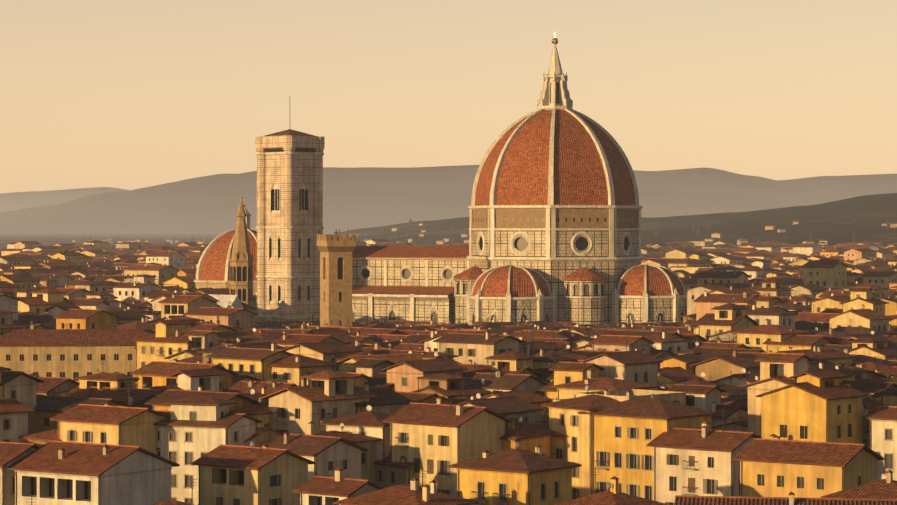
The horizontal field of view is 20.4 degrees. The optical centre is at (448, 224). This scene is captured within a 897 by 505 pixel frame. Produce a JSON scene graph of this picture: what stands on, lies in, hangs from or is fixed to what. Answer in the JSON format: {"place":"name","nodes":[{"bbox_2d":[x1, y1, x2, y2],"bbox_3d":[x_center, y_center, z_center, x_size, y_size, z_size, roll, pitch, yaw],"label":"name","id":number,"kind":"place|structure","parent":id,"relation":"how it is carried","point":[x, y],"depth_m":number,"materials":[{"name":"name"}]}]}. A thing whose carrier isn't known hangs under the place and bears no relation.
{"place":"outdoors","nodes":[
{"label":"outdoors","id":0,"kind":"place"},
{"bbox_2d":[0,187,129,211],"bbox_3d":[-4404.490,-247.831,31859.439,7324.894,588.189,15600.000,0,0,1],"label":"ridge","id":1,"kind":"structure","parent":0,"point":[13,201],"depth_m":32063.89,"materials":[{"name":"grey"}]},
{"bbox_2d":[0,233,333,247],"bbox_3d":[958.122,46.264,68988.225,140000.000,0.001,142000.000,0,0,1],"label":"ground","id":2,"kind":"structure","parent":0,"point":[3,244],"depth_m":10450.11,"materials":[{"name":"grey"}]},
{"bbox_2d":[194,204,256,295],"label":"domed chapel","id":3,"kind":"structure","parent":2,"relation":"on","point":[213,269],"depth_m":983.56,"materials":[{"name":"tile"}]},
{"bbox_2d":[208,294,242,307],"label":"roof","id":4,"kind":"structure","parent":2,"relation":"on","point":[225,299],"depth_m":755.54,"materials":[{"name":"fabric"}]},
{"bbox_2d":[229,196,252,306],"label":"spire","id":5,"kind":"structure","parent":2,"relation":"on","point":[241,270],"depth_m":793.85,"materials":[{"name":"stone"}]},
{"bbox_2d":[255,129,324,321],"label":"campanile","id":6,"kind":"structure","parent":2,"relation":"on","point":[289,227],"depth_m":893.35,"materials":[{"name":"stone"}]},
{"bbox_2d":[317,229,355,326],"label":"tower","id":7,"kind":"structure","parent":2,"relation":"on","point":[336,250],"depth_m":692.43,"materials":[{"name":"stone"}]},
{"bbox_2d":[0,246,896,291],"bbox_3d":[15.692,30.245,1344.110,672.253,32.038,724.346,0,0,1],"label":"city buildings","id":8,"kind":"structure","parent":2,"relation":"on","point":[172,270],"depth_m":1295.43,"materials":[{"name":"stone"}]},
{"bbox_2d":[256,34,688,324],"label":"cathedral","id":9,"kind":"structure","parent":2,"relation":"on","point":[554,208],"depth_m":862.78,"materials":[{"name":"stone"}]},
{"bbox_2d":[0,293,896,504],"bbox_3d":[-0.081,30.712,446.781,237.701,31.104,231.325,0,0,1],"label":"houses","id":10,"kind":"structure","parent":0,"point":[610,403],"depth_m":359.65,"materials":[{"name":"stone"}]},
{"bbox_2d":[0,165,896,232],"bbox_3d":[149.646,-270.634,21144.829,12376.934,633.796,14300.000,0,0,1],"label":"ridge","id":11,"kind":"structure","parent":0,"point":[361,197],"depth_m":16856.03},
{"bbox_2d":[0,254,896,341],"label":"city buildings","id":12,"kind":"structure","parent":0,"point":[821,298],"depth_m":679.19,"materials":[{"name":"stone"}]},
{"bbox_2d":[0,193,896,246],"bbox_3d":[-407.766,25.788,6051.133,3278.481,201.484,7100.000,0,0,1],"label":"hill","id":13,"kind":"structure","parent":0,"point":[840,221],"depth_m":4135.70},
{"bbox_2d":[72,216,896,246],"bbox_3d":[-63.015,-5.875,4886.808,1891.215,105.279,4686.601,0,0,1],"label":"distant houses","id":14,"kind":"structure","parent":13,"relation":"on","point":[888,225],"depth_m":3819.93,"materials":[{"name":"stone"}]},
{"bbox_2d":[0,239,896,259],"bbox_3d":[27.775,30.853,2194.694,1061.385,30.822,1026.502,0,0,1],"label":"buildings","id":15,"kind":"structure","parent":0,"point":[772,250],"depth_m":2124.30,"materials":[{"name":"stone"}]},
{"bbox_2d":[0,0,896,193],"label":"sky","id":16,"kind":"structure","parent":0,"point":[122,94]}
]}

